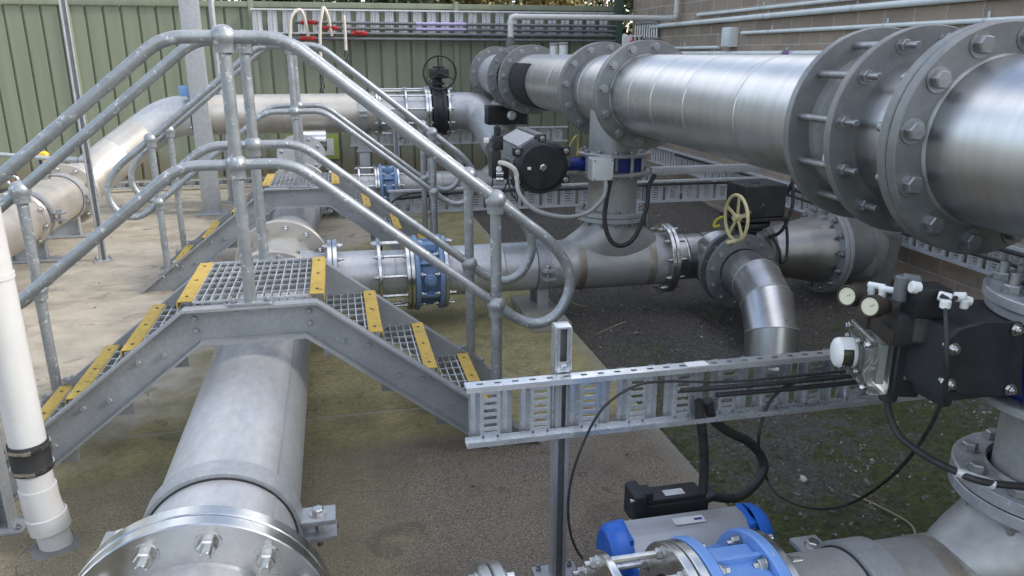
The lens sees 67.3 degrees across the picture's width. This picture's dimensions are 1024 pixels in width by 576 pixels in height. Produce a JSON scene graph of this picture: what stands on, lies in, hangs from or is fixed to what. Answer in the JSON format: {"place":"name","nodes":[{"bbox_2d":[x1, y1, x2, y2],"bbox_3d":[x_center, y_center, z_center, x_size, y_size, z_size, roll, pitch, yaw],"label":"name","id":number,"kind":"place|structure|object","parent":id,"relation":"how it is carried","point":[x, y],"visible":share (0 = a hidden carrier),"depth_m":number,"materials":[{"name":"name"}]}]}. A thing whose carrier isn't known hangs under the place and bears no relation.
{"place":"outdoors","nodes":[
{"label":"outdoors","id":0,"kind":"place"},
{"bbox_2d":[0,171,578,192],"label":"ground","id":1,"kind":"structure","parent":0,"point":[224,182],"depth_m":10.96,"materials":[{"name":"concrete"}]},
{"bbox_2d":[231,0,328,1],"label":"leafy tree","id":2,"kind":"object","parent":1,"relation":"on","point":[290,0],"depth_m":12.48,"materials":[{"name":"green plant"}]},
{"bbox_2d":[0,0,613,188],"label":"metal fence","id":3,"kind":"object","parent":1,"relation":"on","point":[36,91],"visible":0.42,"depth_m":10.10,"materials":[{"name":"metal"}]},
{"bbox_2d":[286,134,339,158],"bbox_3d":[-2.757,-1.956,10.660,0.707,0.340,0.014,-4,17,-12],"label":"warning sign","id":4,"kind":"object","parent":3,"relation":"attached to","point":[332,152],"visible":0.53,"depth_m":10.71,"materials":[{"name":"paint"}]},
{"bbox_2d":[250,8,613,34],"bbox_3d":[-0.955,-3.638,10.547,5.000,0.310,0.063,-4,17,-12],"label":"cable tray","id":5,"kind":"object","parent":3,"relation":"attached to","point":[348,17],"visible":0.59,"depth_m":10.45,"materials":[{"name":"metal"}]},
{"bbox_2d":[342,15,349,77],"bbox_3d":[-2.206,-2.985,10.268,0.077,1.238,0.050,-4,17,-12],"label":"hose","id":6,"kind":"object","parent":5,"relation":"hanging from","point":[344,32],"visible":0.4,"depth_m":10.17,"materials":[{"name":"white plastic"}]},
{"bbox_2d":[317,26,615,32],"bbox_3d":[-0.536,-3.547,10.561,4.150,0.068,0.093,-4,17,-12],"label":"air line","id":7,"kind":"object","parent":5,"relation":"attached to","point":[464,29],"visible":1,"depth_m":10.54,"materials":[{"name":"grey plastic"}]},
{"bbox_2d":[318,6,332,93],"bbox_3d":[-2.458,-2.878,10.246,0.243,1.647,0.065,-11,20,-33],"label":"hose","id":8,"kind":"object","parent":7,"relation":"hanging from","point":[323,9],"visible":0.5,"depth_m":10.07,"materials":[{"name":"white plastic"}]},
{"bbox_2d":[347,31,614,37],"bbox_3d":[-0.356,-3.497,10.619,3.780,0.068,0.093,-4,17,-12],"label":"air line","id":9,"kind":"object","parent":5,"relation":"attached to","point":[359,33],"visible":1,"depth_m":10.58,"materials":[{"name":"grey plastic"}]},
{"bbox_2d":[317,0,440,3],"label":"leafy tree","id":10,"kind":"object","parent":1,"relation":"on","point":[395,1],"visible":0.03,"depth_m":11.67,"materials":[{"name":"green plant"}]},
{"bbox_2d":[203,0,633,34],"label":"hedge","id":11,"kind":"object","parent":1,"relation":"on","point":[627,7],"depth_m":15.48,"materials":[{"name":"green plant"}]},
{"bbox_2d":[427,0,523,4],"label":"leafy tree","id":12,"kind":"object","parent":1,"relation":"on","point":[497,2],"visible":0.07,"depth_m":12.47,"materials":[{"name":"green plant"}]},
{"bbox_2d":[507,0,592,5],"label":"leafy tree","id":13,"kind":"object","parent":1,"relation":"on","point":[553,2],"visible":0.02,"depth_m":12.26,"materials":[{"name":"green plant"}]},
{"bbox_2d":[509,0,632,27],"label":"bare tree","id":14,"kind":"object","parent":1,"relation":"on","point":[593,3],"visible":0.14,"depth_m":13.07,"materials":[{"name":"brown plant"}]},
{"bbox_2d":[632,0,1023,299],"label":"pump building","id":15,"kind":"structure","parent":1,"relation":"on","point":[950,275],"depth_m":7.21,"materials":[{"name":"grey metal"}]},
{"bbox_2d":[632,21,659,38],"bbox_3d":[1.835,-3.531,10.555,0.063,0.220,0.900,-4,17,-12],"label":"cable tray","id":16,"kind":"object","parent":15,"relation":"attached to","point":[646,28],"visible":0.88,"depth_m":10.55,"materials":[{"name":"silver metal"}]},
{"bbox_2d":[622,35,645,44],"bbox_3d":[1.694,-3.372,10.634,0.310,0.230,0.180,-4,17,-12],"label":"control valve","id":17,"kind":"object","parent":16,"relation":"attached to","point":[626,39],"visible":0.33,"depth_m":10.61,"materials":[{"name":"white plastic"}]},
{"bbox_2d":[675,43,719,49],"bbox_3d":[2.175,-2.937,9.342,0.048,0.081,1.450,-4,17,-12],"label":"conduit","id":18,"kind":"object","parent":15,"relation":"attached to","point":[684,47],"visible":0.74,"depth_m":9.14,"materials":[{"name":"grey metal"}]},
{"bbox_2d":[649,164,770,174],"bbox_3d":[2.017,-0.851,5.362,2.250,0.051,0.054,-4,17,-12],"label":"bracket bar","id":19,"kind":"object","parent":15,"relation":"attached to","point":[694,169],"visible":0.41,"depth_m":5.18,"materials":[{"name":"metal"}]},
{"bbox_2d":[721,27,738,46],"bbox_3d":[2.366,-2.728,8.369,0.110,0.205,0.190,-4,17,-12],"label":"electrical box","id":20,"kind":"object","parent":15,"relation":"attached to","point":[729,37],"visible":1,"depth_m":8.30,"materials":[{"name":"grey metal"}]},
{"bbox_2d":[680,47,822,54],"bbox_3d":[2.894,-1.921,6.258,0.073,0.093,7.500,-4,17,-12],"label":"conduit","id":21,"kind":"object","parent":15,"relation":"attached to","point":[794,52],"visible":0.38,"depth_m":7.86,"materials":[{"name":"white plastic"}]},
{"bbox_2d":[696,0,852,15],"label":"conduit","id":22,"kind":"object","parent":15,"relation":"attached to","point":[763,7],"visible":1,"depth_m":7.56,"materials":[{"name":"white plastic"}]},
{"bbox_2d":[650,0,982,28],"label":"conduit","id":23,"kind":"object","parent":15,"relation":"attached to","point":[857,7],"visible":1,"depth_m":6.80,"materials":[{"name":"white plastic"}]},
{"bbox_2d":[648,146,1023,274],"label":"cable tray","id":24,"kind":"object","parent":15,"relation":"attached to","point":[672,158],"visible":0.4,"depth_m":5.89,"materials":[{"name":"metal"}]},
{"bbox_2d":[674,153,1023,257],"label":"cable","id":25,"kind":"object","parent":24,"relation":"in","point":[1012,252],"visible":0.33,"depth_m":7.86,"materials":[{"name":"black rubber"}]},
{"bbox_2d":[786,194,1017,267],"bbox_3d":[3.080,-0.248,5.203,0.033,0.051,5.500,-4,17,-12],"label":"cable","id":26,"kind":"object","parent":24,"relation":"in","point":[976,255],"visible":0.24,"depth_m":5.10,"materials":[{"name":"black rubber"}]},
{"bbox_2d":[741,11,1023,34],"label":"conduit","id":27,"kind":"object","parent":15,"relation":"attached to","point":[917,23],"visible":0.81,"depth_m":5.98,"materials":[{"name":"white plastic"}]},
{"bbox_2d":[0,185,617,447],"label":"concrete slab","id":28,"kind":"structure","parent":0,"point":[85,333],"depth_m":5.08,"materials":[{"name":"beige concrete"}]},
{"bbox_2d":[11,192,67,263],"bbox_3d":[-4.126,-0.514,6.521,0.659,0.632,0.168,-4,17,-12],"label":"pipe clamp","id":29,"kind":"object","parent":28,"relation":"on","point":[43,253],"visible":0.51,"depth_m":6.56,"materials":[{"name":"metal"}]},
{"bbox_2d":[42,173,98,238],"bbox_3d":[-4.332,-0.781,7.399,0.659,0.632,0.168,-4,17,-12],"label":"pipe clamp","id":30,"kind":"object","parent":28,"relation":"on","point":[71,228],"visible":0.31,"depth_m":7.45,"materials":[{"name":"metal"}]},
{"bbox_2d":[58,0,113,262],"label":"strut post","id":31,"kind":"object","parent":28,"relation":"on","point":[70,52],"visible":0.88,"depth_m":6.30,"materials":[{"name":"metal"}]},
{"bbox_2d":[0,152,88,162],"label":"pipe bracket","id":32,"kind":"object","parent":31,"relation":"attached to","point":[66,160],"visible":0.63,"depth_m":6.32,"materials":[{"name":"metal"}]},
{"bbox_2d":[112,177,264,188],"bbox_3d":[-4.154,-1.377,10.052,2.300,0.090,0.063,-4,17,-12],"label":"cable tray","id":33,"kind":"object","parent":28,"relation":"on","point":[121,185],"visible":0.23,"depth_m":10.01,"materials":[{"name":"silver metal"}]},
{"bbox_2d":[178,0,229,215],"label":"square post","id":34,"kind":"object","parent":28,"relation":"on","point":[195,60],"visible":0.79,"depth_m":8.22,"materials":[{"name":"metal"}]},
{"bbox_2d":[208,0,233,202],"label":"pipe post","id":35,"kind":"object","parent":28,"relation":"on","point":[211,7],"visible":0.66,"depth_m":8.79,"materials":[{"name":"metal"}]},
{"bbox_2d":[104,42,477,293],"bbox_3d":[-1.662,-0.998,6.048,2.705,1.815,0.772,-4,17,-12],"label":"stepover stair","id":36,"kind":"object","parent":28,"relation":"on","point":[215,239],"visible":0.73,"depth_m":5.80,"materials":[{"name":"grey metal"}]},
{"bbox_2d":[356,104,372,173],"bbox_3d":[-1.713,-1.611,8.928,0.180,1.293,0.533,-4,17,-12],"label":"pipe stand","id":37,"kind":"object","parent":28,"relation":"on","point":[363,150],"visible":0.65,"depth_m":8.86,"materials":[{"name":"metal"}]},
{"bbox_2d":[0,85,506,256],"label":"crossing pipe","id":38,"kind":"object","parent":37,"relation":"on","point":[111,149],"visible":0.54,"depth_m":8.31,"materials":[{"name":"silver metal"}]},
{"bbox_2d":[178,85,188,95],"bbox_3d":[-3.468,-2.105,8.218,0.160,0.110,0.100,-4,17,-12],"label":"blue clip","id":39,"kind":"object","parent":38,"relation":"on","point":[183,90],"visible":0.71,"depth_m":8.17,"materials":[{"name":"paint"}]},
{"bbox_2d":[422,55,456,134],"bbox_3d":[-0.862,-2.245,8.971,0.392,0.911,0.550,-4,17,-12],"label":"handwheel valve","id":40,"kind":"object","parent":38,"relation":"attached to","point":[438,73],"visible":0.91,"depth_m":8.79,"materials":[{"name":"black paint"}]},
{"bbox_2d":[393,130,400,207],"bbox_3d":[-1.313,-1.385,8.805,0.150,0.970,0.120,-4,17,-12],"label":"strut post","id":41,"kind":"object","parent":28,"relation":"on","point":[396,142],"visible":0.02,"depth_m":8.73,"materials":[{"name":"metal"}]},
{"bbox_2d":[427,158,437,231],"bbox_3d":[-0.725,-0.779,7.071,0.150,0.820,0.120,-4,17,-12],"label":"strut post","id":42,"kind":"object","parent":28,"relation":"on","point":[430,218],"visible":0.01,"depth_m":7.03,"materials":[{"name":"metal"}]},
{"bbox_2d":[388,176,764,213],"bbox_3d":[0.700,-0.893,7.325,3.722,0.215,0.063,-4,17,-12],"label":"cable tray","id":43,"kind":"object","parent":42,"relation":"attached to","point":[563,202],"visible":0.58,"depth_m":7.32,"materials":[{"name":"metal"}]},
{"bbox_2d":[397,181,727,199],"bbox_3d":[0.682,-0.928,7.250,3.501,0.064,0.024,-4,17,-12],"label":"cable","id":44,"kind":"object","parent":43,"relation":"in","point":[575,188],"visible":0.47,"depth_m":7.23,"materials":[{"name":"black rubber"}]},
{"bbox_2d":[350,126,567,146],"bbox_3d":[-0.659,-2.007,10.148,2.900,0.200,0.063,-4,17,-12],"label":"cable tray","id":45,"kind":"object","parent":28,"relation":"on","point":[456,137],"visible":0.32,"depth_m":10.16,"materials":[{"name":"metal"}]},
{"bbox_2d":[511,295,571,332],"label":"concrete plinth","id":46,"kind":"structure","parent":28,"relation":"on","point":[524,306],"depth_m":5.20,"materials":[{"name":"grey concrete"}]},
{"bbox_2d":[530,239,556,308],"bbox_3d":[0.186,-0.074,5.249,0.204,0.530,0.555,-4,17,-12],"label":"pipe clamp","id":47,"kind":"object","parent":46,"relation":"on","point":[539,294],"visible":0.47,"depth_m":5.08,"materials":[{"name":"metal"}]},
{"bbox_2d":[322,222,702,312],"bbox_3d":[0.064,-0.201,5.182,2.590,0.611,0.500,-4,17,-12],"label":"branch pipe","id":48,"kind":"object","parent":47,"relation":"on","point":[661,257],"visible":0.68,"depth_m":5.11,"materials":[{"name":"silver metal"}]},
{"bbox_2d":[410,234,445,309],"bbox_3d":[-0.560,-0.107,5.064,0.227,0.490,0.490,-4,17,-12],"label":"check valve","id":49,"kind":"object","parent":48,"relation":"attached to","point":[430,284],"visible":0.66,"depth_m":4.89,"materials":[{"name":"blue paint"}]},
{"bbox_2d":[575,177,647,228],"bbox_3d":[0.679,-0.617,5.222,0.490,0.346,0.490,-4,17,-12],"label":"riser pipe","id":50,"kind":"object","parent":48,"relation":"on","point":[624,208],"visible":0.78,"depth_m":5.08,"materials":[{"name":"metal"}]},
{"bbox_2d":[576,146,650,179],"bbox_3d":[0.679,-0.847,5.152,0.490,0.179,0.490,-4,17,-12],"label":"wafer valve","id":51,"kind":"object","parent":50,"relation":"attached to","point":[631,164],"visible":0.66,"depth_m":4.97,"materials":[{"name":"metal"}]},
{"bbox_2d":[500,127,585,193],"bbox_3d":[0.211,-0.843,5.032,0.563,0.372,0.600,-4,17,-12],"label":"valve actuator","id":52,"kind":"object","parent":51,"relation":"attached to","point":[540,162],"visible":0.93,"depth_m":4.78,"materials":[{"name":"metal"}]},
{"bbox_2d":[484,124,518,202],"bbox_3d":[-0.060,-0.756,4.790,0.297,0.508,0.162,14,22,38],"label":"solenoid manifold","id":53,"kind":"object","parent":52,"relation":"attached to","point":[498,169],"visible":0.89,"depth_m":4.77,"materials":[{"name":"black plastic"}]},
{"bbox_2d":[514,179,607,218],"bbox_3d":[0.328,-0.561,4.757,0.616,0.248,0.167,-5,18,-16],"label":"flexible conduit","id":54,"kind":"object","parent":52,"relation":"hanging from","point":[559,216],"visible":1,"depth_m":4.71,"materials":[{"name":"grey plastic"}]},
{"bbox_2d":[587,157,613,180],"bbox_3d":[0.562,-0.758,4.886,0.138,0.138,0.115,-4,17,-12],"label":"junction box","id":55,"kind":"object","parent":51,"relation":"attached to","point":[599,168],"visible":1,"depth_m":4.84,"materials":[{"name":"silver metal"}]},
{"bbox_2d":[602,173,656,247],"bbox_3d":[0.759,-0.495,4.939,0.382,0.454,0.140,-4,17,-12],"label":"cable","id":56,"kind":"object","parent":51,"relation":"hanging from","point":[639,227],"visible":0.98,"depth_m":4.92,"materials":[{"name":"black rubber"}]},
{"bbox_2d":[695,205,874,291],"bbox_3d":[1.888,-0.267,5.592,1.370,0.650,0.650,-4,17,-12],"label":"reducer pipe","id":57,"kind":"object","parent":48,"relation":"attached to","point":[829,252],"visible":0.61,"depth_m":5.45,"materials":[{"name":"silver metal"}]},
{"bbox_2d":[0,390,727,575],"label":"concrete slab","id":58,"kind":"structure","parent":0,"point":[416,492],"depth_m":3.14,"materials":[{"name":"grey concrete"}]},
{"bbox_2d":[0,436,26,535],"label":"strut post","id":59,"kind":"object","parent":58,"relation":"on","point":[12,522],"visible":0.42,"depth_m":2.85,"materials":[{"name":"metal"}]},
{"bbox_2d":[0,206,72,551],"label":"standpipe","id":60,"kind":"object","parent":58,"relation":"on","point":[45,510],"visible":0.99,"depth_m":2.60,"materials":[{"name":"white plastic"}]},
{"bbox_2d":[27,531,81,560],"bbox_3d":[-1.653,0.932,2.784,0.201,0.018,0.184,-14,22,-39],"label":"mortar collar","id":61,"kind":"object","parent":58,"relation":"on","point":[36,552],"visible":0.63,"depth_m":2.74,"materials":[{"name":"grey concrete"}]},
{"bbox_2d":[99,459,336,546],"bbox_3d":[-0.863,0.794,2.320,0.659,0.572,0.204,-4,17,-12],"label":"pipe clamp","id":62,"kind":"object","parent":58,"relation":"on","point":[317,524],"visible":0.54,"depth_m":2.27,"materials":[{"name":"metal"}]},
{"bbox_2d":[77,129,329,575],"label":"ground pipe","id":63,"kind":"object","parent":62,"relation":"on","point":[250,404],"visible":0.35,"depth_m":2.39,"materials":[{"name":"silver metal"}]},
{"bbox_2d":[326,164,530,210],"bbox_3d":[-0.881,-1.204,8.640,2.330,0.580,0.500,-4,17,-12],"label":"branch pipe","id":64,"kind":"object","parent":63,"relation":"attached to","point":[444,179],"visible":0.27,"depth_m":8.46,"materials":[{"name":"silver metal"}]},
{"bbox_2d":[378,164,397,205],"bbox_3d":[-1.378,-1.133,8.545,0.227,0.490,0.490,-4,17,-12],"label":"check valve","id":65,"kind":"object","parent":64,"relation":"attached to","point":[388,179],"visible":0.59,"depth_m":8.36,"materials":[{"name":"blue paint"}]},
{"bbox_2d":[499,124,516,136],"bbox_3d":[-0.066,-1.689,8.685,0.380,0.498,0.380,-4,17,-12],"label":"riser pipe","id":66,"kind":"object","parent":64,"relation":"on","point":[509,128],"depth_m":8.55,"materials":[{"name":"metal"}]},
{"bbox_2d":[490,100,499,104],"bbox_3d":[-0.066,-1.999,8.591,0.350,0.184,0.350,-4,17,-12],"label":"wafer valve","id":67,"kind":"object","parent":66,"relation":"attached to","point":[493,102],"visible":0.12,"depth_m":8.49,"materials":[{"name":"metal"}]},
{"bbox_2d":[484,105,526,124],"bbox_3d":[-0.062,-1.894,8.366,0.440,0.220,0.260,-4,17,-12],"label":"valve actuator","id":68,"kind":"object","parent":67,"relation":"attached to","point":[497,114],"visible":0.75,"depth_m":8.28,"materials":[{"name":"black plastic"}]},
{"bbox_2d":[0,24,574,500],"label":"stepover stair","id":69,"kind":"object","parent":58,"relation":"on","point":[128,368],"visible":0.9,"depth_m":3.23,"materials":[{"name":"grey metal"}]},
{"bbox_2d":[87,389,616,440],"bbox_3d":[-3.754,0.867,3.172,8.900,0.097,0.018,-4,17,-12],"label":"slab joint","id":70,"kind":"object","parent":58,"relation":"on","point":[306,419],"depth_m":3.77,"materials":[{"name":"concrete"}]},
{"bbox_2d":[531,321,576,575],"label":"strut post","id":71,"kind":"object","parent":58,"relation":"on","point":[561,359],"visible":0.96,"depth_m":2.49,"materials":[{"name":"metal"}]},
{"bbox_2d":[464,348,925,448],"bbox_3d":[0.908,0.312,2.539,2.150,0.197,0.063,-4,17,-12],"label":"cable tray","id":72,"kind":"object","parent":71,"relation":"attached to","point":[526,386],"visible":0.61,"depth_m":2.44,"materials":[{"name":"silver metal"}]},
{"bbox_2d":[684,361,708,366],"bbox_3d":[0.583,0.240,2.432,0.070,0.002,0.037,-4,17,-12],"label":"name label","id":73,"kind":"object","parent":72,"relation":"on","point":[696,363],"visible":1,"depth_m":2.43,"materials":[{"name":"white plastic"}]},
{"bbox_2d":[567,370,846,559],"bbox_3d":[0.647,0.596,2.445,0.952,0.637,0.148,-4,17,-12],"label":"cable","id":74,"kind":"object","parent":72,"relation":"hanging from","point":[652,382],"visible":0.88,"depth_m":2.41,"materials":[{"name":"black rubber"}]},
{"bbox_2d":[680,374,852,392],"bbox_3d":[1.212,0.279,2.547,1.400,0.020,0.021,-4,17,-12],"label":"cable","id":75,"kind":"object","parent":72,"relation":"in","point":[762,384],"visible":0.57,"depth_m":2.45,"materials":[{"name":"black rubber"}]},
{"bbox_2d":[715,380,857,396],"bbox_3d":[1.271,0.300,2.566,1.280,0.020,0.017,-4,17,-12],"label":"cable","id":76,"kind":"object","parent":72,"relation":"in","point":[783,389],"visible":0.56,"depth_m":2.48,"materials":[{"name":"black rubber"}]},
{"bbox_2d":[789,535,905,575],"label":"pipe clamp","id":77,"kind":"object","parent":58,"relation":"on","point":[870,557],"visible":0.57,"depth_m":1.98,"materials":[{"name":"metal"}]},
{"bbox_2d":[468,443,1023,575],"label":"branch pipe","id":78,"kind":"object","parent":77,"relation":"on","point":[958,538],"visible":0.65,"depth_m":1.96,"materials":[{"name":"silver metal"}]},
{"bbox_2d":[670,527,791,575],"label":"check valve","id":79,"kind":"object","parent":78,"relation":"attached to","point":[741,551],"visible":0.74,"depth_m":1.88,"materials":[{"name":"blue paint"}]},
{"bbox_2d":[597,503,774,575],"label":"valve actuator","id":80,"kind":"object","parent":79,"relation":"attached to","point":[618,537],"visible":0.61,"depth_m":2.32,"materials":[{"name":"metal"}]},
{"bbox_2d":[624,481,716,519],"bbox_3d":[0.530,0.708,2.590,0.314,0.115,0.102,-4,17,-12],"label":"switch box","id":81,"kind":"object","parent":80,"relation":"attached to","point":[643,501],"visible":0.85,"depth_m":2.55,"materials":[{"name":"black plastic"}]},
{"bbox_2d":[694,398,708,497],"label":"cable","id":82,"kind":"object","parent":81,"relation":"attached to","point":[703,448],"visible":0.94,"depth_m":2.53,"materials":[{"name":"black rubber"}]},
{"bbox_2d":[703,397,768,502],"bbox_3d":[0.757,0.539,2.621,0.321,0.427,0.061,-8,19,-25],"label":"cable","id":83,"kind":"object","parent":81,"relation":"attached to","point":[753,485],"visible":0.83,"depth_m":2.65,"materials":[{"name":"black rubber"}]},
{"bbox_2d":[948,258,1023,536],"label":"riser pipe","id":84,"kind":"object","parent":78,"relation":"on","point":[1003,286],"visible":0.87,"depth_m":2.00,"materials":[{"name":"metal"}]},
{"bbox_2d":[469,20,1023,254],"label":"overhead pipe","id":85,"kind":"object","parent":84,"relation":"on","point":[916,132],"visible":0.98,"depth_m":2.45,"materials":[{"name":"silver metal"}]},
{"bbox_2d":[506,0,679,47],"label":"vent pipe","id":86,"kind":"object","parent":85,"relation":"attached to","point":[510,39],"visible":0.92,"depth_m":9.28,"materials":[{"name":"white plastic"}]},
{"bbox_2d":[981,297,1023,423],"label":"wafer valve","id":87,"kind":"object","parent":84,"relation":"attached to","point":[1012,406],"visible":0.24,"depth_m":1.91,"materials":[{"name":"metal"}]},
{"bbox_2d":[897,299,1023,406],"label":"valve actuator","id":88,"kind":"object","parent":87,"relation":"attached to","point":[986,345],"visible":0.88,"depth_m":1.85,"materials":[{"name":"black paint"}]},
{"bbox_2d":[830,319,917,402],"bbox_3d":[0.975,0.202,2.088,0.190,0.192,0.194,1,17,4],"label":"limit switch","id":89,"kind":"object","parent":88,"relation":"attached to","point":[870,361],"visible":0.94,"depth_m":2.02,"materials":[{"name":"clear plastic"}]},
{"bbox_2d":[884,402,1023,489],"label":"cable","id":90,"kind":"object","parent":89,"relation":"attached to","point":[917,450],"visible":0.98,"depth_m":1.93,"materials":[{"name":"black rubber"}]},
{"bbox_2d":[954,467,996,489],"bbox_3d":[1.133,0.466,1.881,0.089,0.041,0.025,7,18,23],"label":"cable sleeve","id":91,"kind":"object","parent":90,"relation":"attached to","point":[960,472],"visible":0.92,"depth_m":1.88,"materials":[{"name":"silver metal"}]},
{"bbox_2d":[837,281,920,346],"bbox_3d":[0.963,0.056,2.014,0.216,0.142,0.239,-4,17,-12],"label":"valve positioner","id":92,"kind":"object","parent":88,"relation":"attached to","point":[879,315],"visible":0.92,"depth_m":1.94,"materials":[{"name":"black metal"}]},
{"bbox_2d":[892,273,973,343],"bbox_3d":[1.031,0.054,1.903,0.120,0.168,0.157,-12,20,-34],"label":"filter regulator","id":93,"kind":"object","parent":88,"relation":"attached to","point":[923,303],"visible":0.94,"depth_m":1.88,"materials":[{"name":"black plastic"}]},
{"bbox_2d":[757,308,949,509],"bbox_3d":[1.015,0.446,2.462,0.430,1.149,1.123,6,18,18],"label":"cable","id":94,"kind":"object","parent":93,"relation":"hanging from","point":[942,395],"visible":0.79,"depth_m":2.26,"materials":[{"name":"black rubber"}]},
{"bbox_2d":[457,173,1000,553],"bbox_3d":[1.611,-0.040,6.099,2.885,0.085,11.500,-4,17,-12],"label":"soil bed","id":95,"kind":"object","parent":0,"point":[835,425],"visible":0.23,"depth_m":3.79,"materials":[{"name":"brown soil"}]},
{"bbox_2d":[613,0,623,44],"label":"fence post","id":96,"kind":"object","parent":95,"relation":"on","point":[618,10],"depth_m":10.98,"materials":[{"name":"green metal"}]},
{"bbox_2d":[292,36,614,42],"bbox_3d":[-0.805,-3.405,10.541,4.700,0.068,0.093,-4,17,-12],"label":"air line","id":97,"kind":"object","parent":96,"relation":"attached to","point":[304,38],"visible":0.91,"depth_m":10.52,"materials":[{"name":"grey plastic"}]},
{"bbox_2d":[296,20,615,27],"bbox_3d":[-0.668,-3.606,10.512,4.420,0.068,0.093,-4,17,-12],"label":"air line","id":98,"kind":"object","parent":96,"relation":"attached to","point":[312,22],"visible":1,"depth_m":10.47,"materials":[{"name":"plastic"}]},
{"bbox_2d":[288,8,309,38],"bbox_3d":[-2.791,-2.843,10.178,0.320,1.618,0.067,-9,19,-27],"label":"hose","id":99,"kind":"object","parent":98,"relation":"hanging from","point":[294,12],"visible":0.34,"depth_m":9.97,"materials":[{"name":"white plastic"}]},
{"bbox_2d":[705,234,800,370],"bbox_3d":[1.581,0.107,4.762,0.525,0.734,0.840,-4,17,-12],"label":"elbow pipe","id":100,"kind":"object","parent":95,"relation":"in","point":[759,293],"visible":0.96,"depth_m":4.61,"materials":[{"name":"metal"}]},
{"bbox_2d":[698,179,789,298],"bbox_3d":[1.555,-0.299,5.145,0.603,0.820,0.406,-13,21,-37],"label":"gear valve","id":101,"kind":"object","parent":100,"relation":"attached to","point":[753,206],"visible":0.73,"depth_m":5.01,"materials":[{"name":"metal"}]},
{"bbox_2d":[770,221,788,263],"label":"cable","id":102,"kind":"object","parent":101,"relation":"attached to","point":[779,249],"visible":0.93,"depth_m":5.12,"materials":[{"name":"black rubber"}]},
{"bbox_2d":[768,177,794,238],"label":"cable","id":103,"kind":"object","parent":101,"relation":"attached to","point":[782,229],"visible":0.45,"depth_m":5.11,"materials":[{"name":"black rubber"}]},
{"bbox_2d":[836,226,902,292],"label":"concrete block","id":104,"kind":"structure","parent":95,"relation":"on","point":[881,268],"depth_m":5.68,"materials":[{"name":"grey concrete"}]},
{"bbox_2d":[853,494,915,532],"bbox_3d":[1.477,0.883,3.027,0.047,0.015,0.312,-7,18,-21],"label":"twig","id":105,"kind":"object","parent":95,"relation":"on","point":[889,511],"visible":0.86,"depth_m":3.03,"materials":[{"name":"brown wood"}]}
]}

